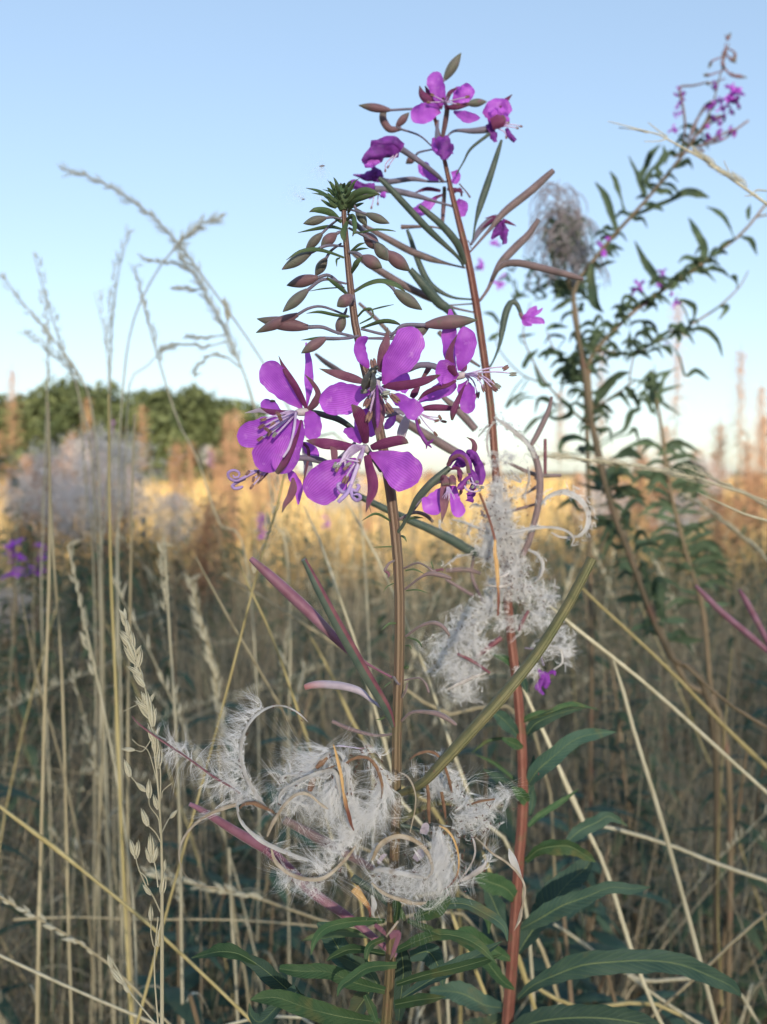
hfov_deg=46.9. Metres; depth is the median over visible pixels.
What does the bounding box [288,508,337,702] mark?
fireweed plant
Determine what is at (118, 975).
grass stalk
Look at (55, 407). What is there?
tree
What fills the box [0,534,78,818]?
fireweed plant
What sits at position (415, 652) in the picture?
grass stalk
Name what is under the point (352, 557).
grass stalk
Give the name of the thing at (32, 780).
grass stalk
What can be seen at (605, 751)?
grass stalk
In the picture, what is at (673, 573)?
fireweed plant
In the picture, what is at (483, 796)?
grass stalk
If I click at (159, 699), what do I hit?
grass stalk
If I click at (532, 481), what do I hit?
fireweed plant
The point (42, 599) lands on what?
fireweed plant
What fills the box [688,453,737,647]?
fireweed plant
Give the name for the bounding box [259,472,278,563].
fireweed plant
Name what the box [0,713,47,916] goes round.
grass stalk
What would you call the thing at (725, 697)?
fireweed plant
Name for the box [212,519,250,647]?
fireweed plant
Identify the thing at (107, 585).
fireweed plant
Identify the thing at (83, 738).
grass stalk
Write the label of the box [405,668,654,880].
grass stalk
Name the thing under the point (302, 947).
fireweed plant
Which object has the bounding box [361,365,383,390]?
fly
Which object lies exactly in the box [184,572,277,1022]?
grass stalk
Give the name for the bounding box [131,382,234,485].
tree
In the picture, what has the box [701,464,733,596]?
fireweed plant
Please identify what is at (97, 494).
fireweed plant
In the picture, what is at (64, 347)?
grass stalk
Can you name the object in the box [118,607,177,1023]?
oat grass
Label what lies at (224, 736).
grass stalk
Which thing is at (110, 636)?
grass stalk
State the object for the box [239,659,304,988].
grass stalk
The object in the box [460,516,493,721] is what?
grass stalk
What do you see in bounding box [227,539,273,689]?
grass stalk
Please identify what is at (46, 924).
grass stalk
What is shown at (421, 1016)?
grass stalk
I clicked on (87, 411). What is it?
fireweed plant
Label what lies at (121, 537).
grass stalk
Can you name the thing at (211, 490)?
fireweed plant
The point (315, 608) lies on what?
fireweed plant
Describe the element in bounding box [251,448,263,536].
fireweed plant
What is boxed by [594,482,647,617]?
fireweed plant
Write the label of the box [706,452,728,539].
fireweed plant
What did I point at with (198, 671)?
grass stalk
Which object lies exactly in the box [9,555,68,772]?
fireweed plant
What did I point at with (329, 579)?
fireweed plant
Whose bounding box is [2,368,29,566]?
fireweed plant
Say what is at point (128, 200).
grass stalk
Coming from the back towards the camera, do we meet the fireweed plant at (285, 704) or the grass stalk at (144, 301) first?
the fireweed plant at (285, 704)
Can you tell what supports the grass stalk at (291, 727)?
on the ground at (488, 476)
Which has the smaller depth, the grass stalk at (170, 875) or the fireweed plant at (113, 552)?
the grass stalk at (170, 875)
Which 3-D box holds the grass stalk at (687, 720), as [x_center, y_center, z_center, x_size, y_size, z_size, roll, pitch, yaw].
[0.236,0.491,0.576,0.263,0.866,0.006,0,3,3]
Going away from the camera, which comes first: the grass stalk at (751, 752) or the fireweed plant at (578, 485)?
the grass stalk at (751, 752)
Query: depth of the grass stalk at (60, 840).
1.08 m
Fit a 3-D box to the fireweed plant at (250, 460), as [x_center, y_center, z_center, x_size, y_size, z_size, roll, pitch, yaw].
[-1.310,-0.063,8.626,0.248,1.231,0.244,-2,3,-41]
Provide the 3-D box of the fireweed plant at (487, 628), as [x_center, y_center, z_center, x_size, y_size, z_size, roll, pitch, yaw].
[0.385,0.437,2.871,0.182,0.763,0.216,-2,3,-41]
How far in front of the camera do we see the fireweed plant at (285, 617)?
3.28 m
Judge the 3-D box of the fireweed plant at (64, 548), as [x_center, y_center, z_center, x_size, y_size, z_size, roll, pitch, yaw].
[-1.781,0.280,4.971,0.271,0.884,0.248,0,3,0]
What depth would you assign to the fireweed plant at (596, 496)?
4.34 m
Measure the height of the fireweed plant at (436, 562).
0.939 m
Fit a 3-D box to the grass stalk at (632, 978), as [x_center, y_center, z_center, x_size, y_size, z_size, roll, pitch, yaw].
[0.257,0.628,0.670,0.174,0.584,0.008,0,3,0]
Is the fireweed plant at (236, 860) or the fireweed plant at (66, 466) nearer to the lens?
the fireweed plant at (236, 860)
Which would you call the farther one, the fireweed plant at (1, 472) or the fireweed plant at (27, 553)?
the fireweed plant at (1, 472)
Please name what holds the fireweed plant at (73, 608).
on the ground at (488, 476)
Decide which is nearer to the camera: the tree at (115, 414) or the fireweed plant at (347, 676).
the fireweed plant at (347, 676)
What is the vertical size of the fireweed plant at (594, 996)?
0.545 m
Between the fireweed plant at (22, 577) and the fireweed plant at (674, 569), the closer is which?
the fireweed plant at (22, 577)
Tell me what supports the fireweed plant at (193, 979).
on the ground at (488, 476)
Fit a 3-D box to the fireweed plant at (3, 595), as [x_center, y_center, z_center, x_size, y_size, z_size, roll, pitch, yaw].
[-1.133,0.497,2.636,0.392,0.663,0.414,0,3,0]
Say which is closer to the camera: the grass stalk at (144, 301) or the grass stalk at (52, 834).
the grass stalk at (144, 301)
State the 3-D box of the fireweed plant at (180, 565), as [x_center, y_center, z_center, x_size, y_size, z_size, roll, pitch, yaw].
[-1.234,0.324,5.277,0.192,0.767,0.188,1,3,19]
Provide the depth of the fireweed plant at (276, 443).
0.29 m
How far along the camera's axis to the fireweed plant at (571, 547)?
3.30 m
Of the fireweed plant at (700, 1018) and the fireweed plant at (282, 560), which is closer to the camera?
the fireweed plant at (700, 1018)
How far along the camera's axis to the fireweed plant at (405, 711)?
1.74 m
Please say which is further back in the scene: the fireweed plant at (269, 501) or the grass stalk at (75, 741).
the fireweed plant at (269, 501)
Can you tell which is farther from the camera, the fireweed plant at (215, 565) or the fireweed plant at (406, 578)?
the fireweed plant at (215, 565)
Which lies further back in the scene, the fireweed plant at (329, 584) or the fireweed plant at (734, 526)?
the fireweed plant at (734, 526)
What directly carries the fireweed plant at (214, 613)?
on the ground at (488, 476)
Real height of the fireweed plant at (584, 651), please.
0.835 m
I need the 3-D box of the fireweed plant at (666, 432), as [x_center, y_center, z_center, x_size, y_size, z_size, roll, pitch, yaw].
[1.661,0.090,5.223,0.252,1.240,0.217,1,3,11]
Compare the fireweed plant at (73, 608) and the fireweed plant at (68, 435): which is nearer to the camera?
the fireweed plant at (73, 608)
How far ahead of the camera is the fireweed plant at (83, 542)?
5.34 m
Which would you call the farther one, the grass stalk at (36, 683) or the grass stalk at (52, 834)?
the grass stalk at (36, 683)
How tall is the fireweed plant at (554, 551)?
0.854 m
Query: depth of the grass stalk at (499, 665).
2.62 m
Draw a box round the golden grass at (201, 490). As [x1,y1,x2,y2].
[0,473,766,590]
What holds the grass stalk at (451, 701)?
on the ground at (488, 476)
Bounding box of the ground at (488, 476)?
[0,472,766,1023]
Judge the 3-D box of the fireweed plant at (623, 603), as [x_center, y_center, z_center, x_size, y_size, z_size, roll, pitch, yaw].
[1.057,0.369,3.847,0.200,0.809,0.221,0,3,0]
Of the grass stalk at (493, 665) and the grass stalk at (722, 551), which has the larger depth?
the grass stalk at (722, 551)
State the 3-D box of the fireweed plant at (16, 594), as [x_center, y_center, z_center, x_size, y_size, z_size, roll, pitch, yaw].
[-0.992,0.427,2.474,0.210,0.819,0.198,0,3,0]
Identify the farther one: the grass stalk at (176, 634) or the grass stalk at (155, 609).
the grass stalk at (155, 609)
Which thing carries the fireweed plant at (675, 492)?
on the ground at (488, 476)
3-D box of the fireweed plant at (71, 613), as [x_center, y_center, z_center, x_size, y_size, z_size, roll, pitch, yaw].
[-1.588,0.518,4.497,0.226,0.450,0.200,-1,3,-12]
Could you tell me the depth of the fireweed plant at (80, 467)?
6.27 m
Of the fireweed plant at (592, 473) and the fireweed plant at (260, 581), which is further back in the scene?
the fireweed plant at (592, 473)
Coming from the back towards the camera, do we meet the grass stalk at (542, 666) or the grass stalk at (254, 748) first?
the grass stalk at (542, 666)
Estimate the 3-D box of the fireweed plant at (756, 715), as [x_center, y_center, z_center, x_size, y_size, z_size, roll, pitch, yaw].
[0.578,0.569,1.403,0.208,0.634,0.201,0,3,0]
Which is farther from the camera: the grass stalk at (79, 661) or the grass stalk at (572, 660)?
the grass stalk at (79, 661)
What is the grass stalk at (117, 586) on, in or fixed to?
on the ground at (488, 476)
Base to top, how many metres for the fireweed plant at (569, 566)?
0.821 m
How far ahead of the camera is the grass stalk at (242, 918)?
0.97 m
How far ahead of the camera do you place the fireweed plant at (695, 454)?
5.01 m
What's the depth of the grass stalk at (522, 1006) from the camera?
0.86 m
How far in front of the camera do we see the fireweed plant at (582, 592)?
4.41 m
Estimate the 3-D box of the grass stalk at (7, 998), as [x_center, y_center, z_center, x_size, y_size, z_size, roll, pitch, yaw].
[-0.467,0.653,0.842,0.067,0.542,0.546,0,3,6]
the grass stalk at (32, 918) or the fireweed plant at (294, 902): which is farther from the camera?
the fireweed plant at (294, 902)
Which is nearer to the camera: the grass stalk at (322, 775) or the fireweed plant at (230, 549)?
the grass stalk at (322, 775)
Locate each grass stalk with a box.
[0,273,114,1023]
[0,501,18,1023]
[0,597,59,845]
[0,650,133,948]
[0,656,124,762]
[0,662,48,839]
[0,666,138,846]
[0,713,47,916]
[0,763,319,977]
[0,769,115,796]
[0,805,250,1021]
[0,857,124,1023]
[0,867,42,1023]
[0,892,170,1023]
[0,954,312,1023]
[1,719,79,975]
[4,688,107,1023]
[5,571,80,664]
[6,474,114,950]
[13,888,504,974]
[18,328,134,996]
[21,595,96,1023]
[23,521,72,774]
[23,835,77,1023]
[27,402,50,1023]
[27,646,137,716]
[33,253,101,1019]
[37,290,71,1018]
[41,628,182,688]
[47,434,72,1023]
[49,612,106,710]
[49,827,155,972]
[58,162,374,1000]
[63,224,133,1023]
[67,539,137,1020]
[69,667,144,1023]
[78,680,282,890]
[88,586,286,1023]
[88,674,188,862]
[89,563,104,1023]
[94,289,164,1023]
[96,572,185,765]
[106,521,156,705]
[107,394,133,1023]
[107,955,155,1023]
[113,575,284,1022]
[115,341,177,1023]
[116,414,159,1023]
[117,211,226,1023]
[119,534,230,759]
[130,263,259,1011]
[136,466,297,1023]
[137,245,290,1023]
[138,865,503,1002]
[141,605,252,792]
[145,566,200,926]
[150,804,398,1023]
[151,639,209,717]
[152,488,206,847]
[152,509,192,766]
[152,838,224,1023]
[155,536,209,1023]
[176,571,312,678]
[178,633,285,745]
[181,663,324,1012]
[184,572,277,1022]
[189,596,204,727]
[195,557,441,1023]
[198,532,279,733]
[213,522,320,962]
[216,716,316,870]
[218,646,256,878]
[219,542,269,665]
[223,573,557,1003]
[226,630,334,1004]
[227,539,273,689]
[228,847,238,1020]
[229,527,257,698]
[232,548,369,961]
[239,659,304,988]
[253,688,365,767]
[260,605,291,1012]
[267,502,348,737]
[294,663,323,952]
[304,506,453,1023]
[309,634,462,1023]
[323,512,326,654]
[325,498,350,876]
[330,685,465,999]
[331,563,387,694]
[334,586,441,1008]
[336,562,433,642]
[338,498,355,635]
[339,599,379,672]
[344,499,534,1010]
[346,618,451,723]
[362,945,427,1023]
[365,530,479,897]
[375,598,504,669]
[376,537,384,665]
[376,961,424,1023]
[382,481,388,605]
[382,577,461,974]
[401,539,432,674]
[404,561,437,681]
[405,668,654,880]
[408,540,534,928]
[441,511,476,730]
[442,659,489,986]
[449,534,552,789]
[450,909,489,1014]
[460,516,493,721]
[460,572,530,848]
[463,543,584,838]
[464,712,524,957]
[467,555,487,701]
[469,690,573,791]
[470,534,585,1013]
[470,560,488,764]
[472,835,666,1000]
[476,617,489,844]
[482,851,536,1009]
[489,607,495,736]
[490,498,516,693]
[499,626,539,763]
[508,679,545,950]
[514,990,542,1018]
[520,591,665,656]
[521,976,690,1023]
[522,688,663,1023]
[527,693,559,839]
[529,450,766,501]
[536,938,560,1003]
[549,606,766,794]
[549,636,723,784]
[550,631,700,771]
[553,923,759,1023]
[555,514,605,797]
[564,657,625,868]
[574,512,692,953]
[574,580,766,769]
[579,549,614,725]
[603,825,766,882]
[608,121,766,205]
[613,659,718,1023]
[622,805,766,996]
[623,973,701,1023]
[624,857,707,998]
[634,768,695,999]
[637,526,766,877]
[638,602,766,930]
[647,480,672,685]
[650,911,766,1017]
[659,563,684,703]
[680,492,766,561]
[681,463,766,508]
[685,511,735,675]
[688,546,746,760]
[696,498,766,629]
[697,492,766,521]
[717,649,732,1023]
[727,492,766,595]
[731,828,766,1009]
[738,974,766,1023]
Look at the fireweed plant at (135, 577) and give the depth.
5.05 m
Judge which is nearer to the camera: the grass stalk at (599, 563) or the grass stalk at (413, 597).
the grass stalk at (599, 563)
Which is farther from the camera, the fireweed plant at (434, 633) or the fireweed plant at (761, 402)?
the fireweed plant at (761, 402)
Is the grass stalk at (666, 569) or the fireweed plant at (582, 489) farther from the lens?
the fireweed plant at (582, 489)
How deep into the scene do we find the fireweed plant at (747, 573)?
4.38 m
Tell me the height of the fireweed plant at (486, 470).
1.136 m
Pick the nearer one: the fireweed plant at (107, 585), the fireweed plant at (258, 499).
the fireweed plant at (107, 585)
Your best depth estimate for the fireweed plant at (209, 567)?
5.16 m
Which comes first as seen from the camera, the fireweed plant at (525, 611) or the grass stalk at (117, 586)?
the grass stalk at (117, 586)
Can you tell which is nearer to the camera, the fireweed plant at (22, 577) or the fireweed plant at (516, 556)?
the fireweed plant at (516, 556)
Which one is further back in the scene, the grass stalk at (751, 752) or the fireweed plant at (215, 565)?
the fireweed plant at (215, 565)
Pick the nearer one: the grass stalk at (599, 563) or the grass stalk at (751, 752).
the grass stalk at (751, 752)
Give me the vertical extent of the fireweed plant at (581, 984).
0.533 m
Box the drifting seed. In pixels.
[306,152,330,182]
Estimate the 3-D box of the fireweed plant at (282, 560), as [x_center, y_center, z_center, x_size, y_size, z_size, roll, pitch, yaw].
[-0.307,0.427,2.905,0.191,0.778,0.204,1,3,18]
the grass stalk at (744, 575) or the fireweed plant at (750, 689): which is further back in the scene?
the grass stalk at (744, 575)
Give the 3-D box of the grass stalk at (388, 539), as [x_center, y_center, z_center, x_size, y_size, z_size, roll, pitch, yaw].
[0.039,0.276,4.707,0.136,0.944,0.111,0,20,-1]
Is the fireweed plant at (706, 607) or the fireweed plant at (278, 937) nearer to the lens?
the fireweed plant at (278, 937)
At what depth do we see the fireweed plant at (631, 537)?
2.65 m
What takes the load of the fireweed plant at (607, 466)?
on the ground at (488, 476)
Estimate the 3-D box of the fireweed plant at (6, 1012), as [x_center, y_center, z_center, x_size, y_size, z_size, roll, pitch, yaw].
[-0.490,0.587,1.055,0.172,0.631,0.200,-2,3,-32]
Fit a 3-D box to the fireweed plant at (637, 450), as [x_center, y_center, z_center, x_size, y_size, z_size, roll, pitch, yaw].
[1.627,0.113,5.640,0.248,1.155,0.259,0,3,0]
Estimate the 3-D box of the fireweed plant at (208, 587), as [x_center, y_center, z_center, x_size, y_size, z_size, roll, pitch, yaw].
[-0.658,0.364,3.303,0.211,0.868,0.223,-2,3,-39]
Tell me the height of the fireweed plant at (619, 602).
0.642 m
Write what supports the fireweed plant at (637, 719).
on the ground at (488, 476)
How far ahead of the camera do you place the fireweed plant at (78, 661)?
3.57 m
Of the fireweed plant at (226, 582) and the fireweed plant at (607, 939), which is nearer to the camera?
the fireweed plant at (607, 939)
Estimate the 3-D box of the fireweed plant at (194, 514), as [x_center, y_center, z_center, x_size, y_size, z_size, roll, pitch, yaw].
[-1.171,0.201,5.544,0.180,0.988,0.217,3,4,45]
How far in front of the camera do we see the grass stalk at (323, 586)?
4.01 m
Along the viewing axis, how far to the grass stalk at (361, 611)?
3.49 m
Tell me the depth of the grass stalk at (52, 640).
2.57 m
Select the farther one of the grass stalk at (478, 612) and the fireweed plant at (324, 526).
the fireweed plant at (324, 526)
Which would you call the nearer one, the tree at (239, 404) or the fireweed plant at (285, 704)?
the fireweed plant at (285, 704)
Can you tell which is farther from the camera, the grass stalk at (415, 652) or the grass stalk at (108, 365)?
the grass stalk at (108, 365)
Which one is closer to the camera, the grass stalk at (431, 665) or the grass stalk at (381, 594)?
the grass stalk at (431, 665)
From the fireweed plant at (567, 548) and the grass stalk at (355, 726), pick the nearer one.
the grass stalk at (355, 726)
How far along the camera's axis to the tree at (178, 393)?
63.41 m
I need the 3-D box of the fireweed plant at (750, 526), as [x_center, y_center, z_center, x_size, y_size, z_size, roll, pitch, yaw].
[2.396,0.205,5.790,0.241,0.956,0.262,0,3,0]
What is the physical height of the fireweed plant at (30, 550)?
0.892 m
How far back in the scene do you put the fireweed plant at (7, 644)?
2.97 m
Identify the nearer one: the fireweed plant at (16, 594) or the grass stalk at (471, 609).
the fireweed plant at (16, 594)
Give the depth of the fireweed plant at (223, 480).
12.70 m
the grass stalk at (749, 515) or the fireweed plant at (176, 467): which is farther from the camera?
the fireweed plant at (176, 467)
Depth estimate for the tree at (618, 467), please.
89.56 m
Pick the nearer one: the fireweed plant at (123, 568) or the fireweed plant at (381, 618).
the fireweed plant at (381, 618)
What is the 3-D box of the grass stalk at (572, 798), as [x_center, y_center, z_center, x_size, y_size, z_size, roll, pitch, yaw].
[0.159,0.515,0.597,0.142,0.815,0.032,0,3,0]
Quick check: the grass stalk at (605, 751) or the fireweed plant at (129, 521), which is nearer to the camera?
the grass stalk at (605, 751)
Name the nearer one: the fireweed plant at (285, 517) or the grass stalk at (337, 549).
the grass stalk at (337, 549)
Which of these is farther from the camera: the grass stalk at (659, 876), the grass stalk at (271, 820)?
the grass stalk at (271, 820)
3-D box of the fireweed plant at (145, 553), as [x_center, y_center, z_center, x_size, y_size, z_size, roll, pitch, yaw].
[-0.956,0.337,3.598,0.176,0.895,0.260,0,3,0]
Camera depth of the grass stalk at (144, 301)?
0.95 m
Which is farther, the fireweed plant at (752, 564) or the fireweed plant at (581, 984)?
the fireweed plant at (752, 564)
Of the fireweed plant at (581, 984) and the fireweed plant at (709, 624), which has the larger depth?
the fireweed plant at (709, 624)
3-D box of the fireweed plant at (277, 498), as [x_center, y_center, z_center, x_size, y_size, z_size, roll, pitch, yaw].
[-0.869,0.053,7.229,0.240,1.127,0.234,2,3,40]
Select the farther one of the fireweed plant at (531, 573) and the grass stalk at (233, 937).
the fireweed plant at (531, 573)
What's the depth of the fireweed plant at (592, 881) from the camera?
1.08 m
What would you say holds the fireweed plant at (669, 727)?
on the ground at (488, 476)
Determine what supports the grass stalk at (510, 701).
on the ground at (488, 476)
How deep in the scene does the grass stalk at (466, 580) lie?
3.02 m
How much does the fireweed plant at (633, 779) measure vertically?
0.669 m
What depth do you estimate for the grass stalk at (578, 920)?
1.01 m
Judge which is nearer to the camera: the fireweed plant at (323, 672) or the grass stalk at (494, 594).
the fireweed plant at (323, 672)
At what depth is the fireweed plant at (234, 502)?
5.07 m
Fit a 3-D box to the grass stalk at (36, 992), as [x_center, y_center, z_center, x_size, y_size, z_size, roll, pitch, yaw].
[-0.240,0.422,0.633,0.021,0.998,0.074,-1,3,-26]
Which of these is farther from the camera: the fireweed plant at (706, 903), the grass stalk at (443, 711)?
the fireweed plant at (706, 903)
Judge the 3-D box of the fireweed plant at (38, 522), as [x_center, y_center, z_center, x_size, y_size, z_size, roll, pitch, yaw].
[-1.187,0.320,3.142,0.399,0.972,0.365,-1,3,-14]
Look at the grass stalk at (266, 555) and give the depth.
2.70 m
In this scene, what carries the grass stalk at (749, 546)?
on the ground at (488, 476)
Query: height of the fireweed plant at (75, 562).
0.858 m
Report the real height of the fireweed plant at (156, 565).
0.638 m
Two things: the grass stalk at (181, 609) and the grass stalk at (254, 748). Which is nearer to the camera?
the grass stalk at (254, 748)
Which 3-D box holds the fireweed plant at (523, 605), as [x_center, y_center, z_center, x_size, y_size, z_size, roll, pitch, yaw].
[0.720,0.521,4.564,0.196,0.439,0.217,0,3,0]
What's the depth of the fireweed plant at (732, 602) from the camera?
2.44 m
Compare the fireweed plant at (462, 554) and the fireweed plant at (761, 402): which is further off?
the fireweed plant at (761, 402)
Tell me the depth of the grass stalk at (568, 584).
1.42 m
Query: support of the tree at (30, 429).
on the ground at (488, 476)
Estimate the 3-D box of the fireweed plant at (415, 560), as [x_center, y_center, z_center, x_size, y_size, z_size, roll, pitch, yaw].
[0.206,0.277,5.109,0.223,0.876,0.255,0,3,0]
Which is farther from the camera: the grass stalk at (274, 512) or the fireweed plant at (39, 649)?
the fireweed plant at (39, 649)
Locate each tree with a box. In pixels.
[0,387,69,484]
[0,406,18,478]
[5,419,82,480]
[22,374,106,421]
[35,380,118,474]
[56,383,133,479]
[78,380,150,465]
[87,387,151,482]
[126,412,199,487]
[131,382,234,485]
[172,384,252,415]
[184,389,267,484]
[610,460,630,479]
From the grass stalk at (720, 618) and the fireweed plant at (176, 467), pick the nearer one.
the grass stalk at (720, 618)
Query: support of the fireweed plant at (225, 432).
on the ground at (488, 476)
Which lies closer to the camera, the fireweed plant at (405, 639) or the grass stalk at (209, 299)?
the grass stalk at (209, 299)
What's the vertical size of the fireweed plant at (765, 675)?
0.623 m
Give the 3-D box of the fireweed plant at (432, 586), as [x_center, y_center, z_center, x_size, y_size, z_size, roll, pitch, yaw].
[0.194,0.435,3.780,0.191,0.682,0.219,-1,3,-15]
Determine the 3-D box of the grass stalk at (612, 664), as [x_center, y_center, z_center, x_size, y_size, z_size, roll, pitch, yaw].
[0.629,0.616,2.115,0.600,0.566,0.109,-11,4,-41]
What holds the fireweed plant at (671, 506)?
on the ground at (488, 476)
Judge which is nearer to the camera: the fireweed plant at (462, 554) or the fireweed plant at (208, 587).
the fireweed plant at (208, 587)
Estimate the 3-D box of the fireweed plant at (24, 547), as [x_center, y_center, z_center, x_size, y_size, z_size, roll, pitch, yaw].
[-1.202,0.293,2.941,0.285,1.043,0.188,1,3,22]
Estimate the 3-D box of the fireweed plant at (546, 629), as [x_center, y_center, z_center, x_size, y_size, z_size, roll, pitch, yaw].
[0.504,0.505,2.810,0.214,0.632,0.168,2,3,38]
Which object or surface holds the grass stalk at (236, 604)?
on the ground at (488, 476)
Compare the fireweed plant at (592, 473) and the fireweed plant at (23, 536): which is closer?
the fireweed plant at (23, 536)
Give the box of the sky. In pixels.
[0,0,766,471]
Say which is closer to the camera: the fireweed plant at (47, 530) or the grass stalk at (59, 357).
the grass stalk at (59, 357)
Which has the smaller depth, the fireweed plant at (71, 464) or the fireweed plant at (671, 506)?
the fireweed plant at (671, 506)
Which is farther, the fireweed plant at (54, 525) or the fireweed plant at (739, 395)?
the fireweed plant at (739, 395)
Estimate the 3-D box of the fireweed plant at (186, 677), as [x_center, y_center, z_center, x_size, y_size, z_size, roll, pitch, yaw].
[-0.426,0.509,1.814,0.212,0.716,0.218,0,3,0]
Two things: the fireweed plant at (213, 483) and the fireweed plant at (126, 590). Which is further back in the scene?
the fireweed plant at (213, 483)
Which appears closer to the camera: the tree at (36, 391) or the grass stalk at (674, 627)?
the grass stalk at (674, 627)
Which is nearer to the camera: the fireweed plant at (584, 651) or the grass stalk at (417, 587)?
the fireweed plant at (584, 651)
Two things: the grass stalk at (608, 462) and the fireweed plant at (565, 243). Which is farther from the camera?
the fireweed plant at (565, 243)
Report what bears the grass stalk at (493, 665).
on the ground at (488, 476)
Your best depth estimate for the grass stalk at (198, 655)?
2.44 m
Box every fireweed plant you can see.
[0,430,13,568]
[0,440,134,795]
[0,443,54,734]
[0,445,65,728]
[0,465,19,584]
[0,466,86,699]
[0,472,58,679]
[0,497,72,702]
[0,517,23,675]
[0,519,61,806]
[0,531,69,899]
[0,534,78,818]
[0,573,22,772]
[0,579,64,758]
[0,593,38,772]
[0,595,58,835]
[0,601,26,721]
[0,659,107,976]
[0,784,48,1023]
[1,468,87,651]
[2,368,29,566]
[3,476,136,761]
[4,472,67,711]
[5,452,36,578]
[5,488,66,721]
[7,464,35,639]
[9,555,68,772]
[11,519,75,729]
[11,537,29,635]
[22,420,182,837]
[36,457,69,620]
[37,426,193,783]
[43,532,72,663]
[45,491,83,638]
[47,464,75,649]
[54,456,68,579]
[55,576,86,650]
[55,633,110,701]
[56,494,89,635]
[56,537,90,667]
[57,445,76,562]
[58,438,98,583]
[59,529,153,799]
[60,565,89,638]
[61,428,84,566]
[61,436,85,587]
[61,551,96,710]
[62,501,98,638]
[64,476,92,598]
[64,519,96,660]
[66,458,121,637]
[74,532,123,733]
[78,395,94,546]
[79,478,105,678]
[80,486,115,662]
[81,467,104,601]
[81,476,135,682]
[81,642,162,848]
[90,601,145,796]
[94,513,125,640]
[100,465,169,632]
[101,461,137,611]
[110,842,229,1023]
[113,486,156,610]
[119,534,141,635]
[120,459,151,635]
[122,487,225,700]
[122,560,181,790]
[126,488,168,684]
[127,528,160,671]
[128,503,165,634]
[132,177,595,1023]
[132,582,217,927]
[133,916,228,1023]
[135,404,158,578]
[138,562,161,639]
[141,528,173,622]
[147,764,270,1020]
[148,490,186,656]
[148,529,173,628]
[149,873,265,1023]
[157,439,200,609]
[164,987,251,1023]
[166,458,175,492]
[169,498,241,730]
[170,485,193,638]
[171,510,191,621]
[171,676,273,1021]
[176,443,225,688]
[180,441,200,570]
[183,465,214,610]
[185,554,211,631]
[191,502,224,656]
[191,515,222,631]
[192,493,234,709]
[194,512,228,620]
[195,445,217,507]
[195,564,229,664]
[196,692,333,1023]
[200,444,223,511]
[205,449,220,567]
[206,489,259,701]
[210,462,228,572]
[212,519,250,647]
[214,412,236,538]
[214,481,255,624]
[215,466,247,605]
[216,406,254,623]
[216,440,240,523]
[217,905,329,1023]
[219,466,228,513]
[219,536,244,620]
[238,510,286,706]
[240,447,260,556]
[241,664,320,825]
[242,474,279,622]
[246,454,277,605]
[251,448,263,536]
[257,482,302,663]
[257,827,369,1023]
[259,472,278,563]
[260,525,306,736]
[265,472,286,575]
[276,615,320,721]
[278,599,330,763]
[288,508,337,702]
[296,621,344,745]
[298,521,356,742]
[302,495,363,609]
[302,581,322,650]
[304,576,344,724]
[305,659,358,825]
[312,514,345,649]
[314,53,741,1023]
[333,655,388,809]
[334,474,379,618]
[350,562,413,769]
[351,527,431,876]
[353,478,389,596]
[359,482,387,634]
[368,695,470,919]
[374,465,386,561]
[385,595,428,700]
[386,508,419,655]
[400,751,498,1023]
[403,489,432,623]
[406,466,446,595]
[408,539,450,686]
[410,595,445,676]
[411,627,453,761]
[411,675,534,1019]
[420,499,477,691]
[422,473,449,633]
[436,732,547,1023]
[447,590,492,713]
[449,485,479,606]
[466,546,486,614]
[472,458,491,508]
[475,179,609,941]
[475,558,528,761]
[478,492,506,602]
[483,115,766,1023]
[487,463,522,641]
[490,916,616,1002]
[492,877,625,1019]
[494,775,644,1009]
[498,574,562,719]
[501,562,542,690]
[502,511,550,701]
[503,472,534,664]
[511,641,571,796]
[515,574,540,649]
[520,466,546,574]
[520,808,655,1001]
[522,573,569,747]
[527,975,627,1006]
[533,847,678,1004]
[535,525,576,653]
[536,495,565,664]
[537,668,627,906]
[547,468,583,689]
[547,511,603,756]
[548,390,574,552]
[551,33,748,1023]
[555,598,598,729]
[556,516,634,846]
[556,975,685,1011]
[560,483,627,641]
[561,473,586,570]
[565,525,622,721]
[566,475,586,549]
[567,687,653,983]
[569,545,606,655]
[575,650,690,1003]
[581,499,614,661]
[582,339,615,589]
[583,475,623,633]
[591,455,605,584]
[593,452,623,589]
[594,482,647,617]
[594,522,634,645]
[595,774,701,1023]
[597,562,652,721]
[598,596,639,708]
[603,504,638,677]
[606,510,655,760]
[609,746,710,982]
[613,478,640,593]
[613,678,674,868]
[614,557,672,731]
[617,450,662,632]
[624,444,654,613]
[627,341,735,834]
[627,487,671,618]
[629,671,721,902]
[640,485,669,599]
[641,484,675,606]
[645,491,722,670]
[649,422,679,618]
[653,559,690,624]
[655,1006,691,1023]
[656,668,725,849]
[661,497,690,648]
[662,293,701,560]
[663,494,693,642]
[663,1007,724,1023]
[665,487,690,596]
[665,751,766,1023]
[667,487,693,611]
[676,537,727,726]
[677,514,697,631]
[679,680,766,1016]
[681,449,717,634]
[682,585,766,728]
[687,459,710,618]
[687,652,742,789]
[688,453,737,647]
[689,486,749,668]
[690,557,729,667]
[698,480,724,627]
[700,662,766,818]
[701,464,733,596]
[701,519,766,817]
[703,418,738,623]
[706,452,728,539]
[708,561,731,642]
[715,492,760,628]
[718,437,766,651]
[724,349,753,577]
[728,467,742,603]
[730,479,744,535]
[730,525,762,662]
[731,474,764,597]
[732,873,766,1023]
[733,539,766,648]
[736,945,766,1009]
[737,473,766,614]
[739,592,766,775]
[741,414,766,618]
[742,630,766,729]
[743,381,766,608]
[744,535,766,676]
[750,570,766,689]
[752,518,766,611]
[760,485,766,581]
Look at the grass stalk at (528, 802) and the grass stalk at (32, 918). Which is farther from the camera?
the grass stalk at (528, 802)

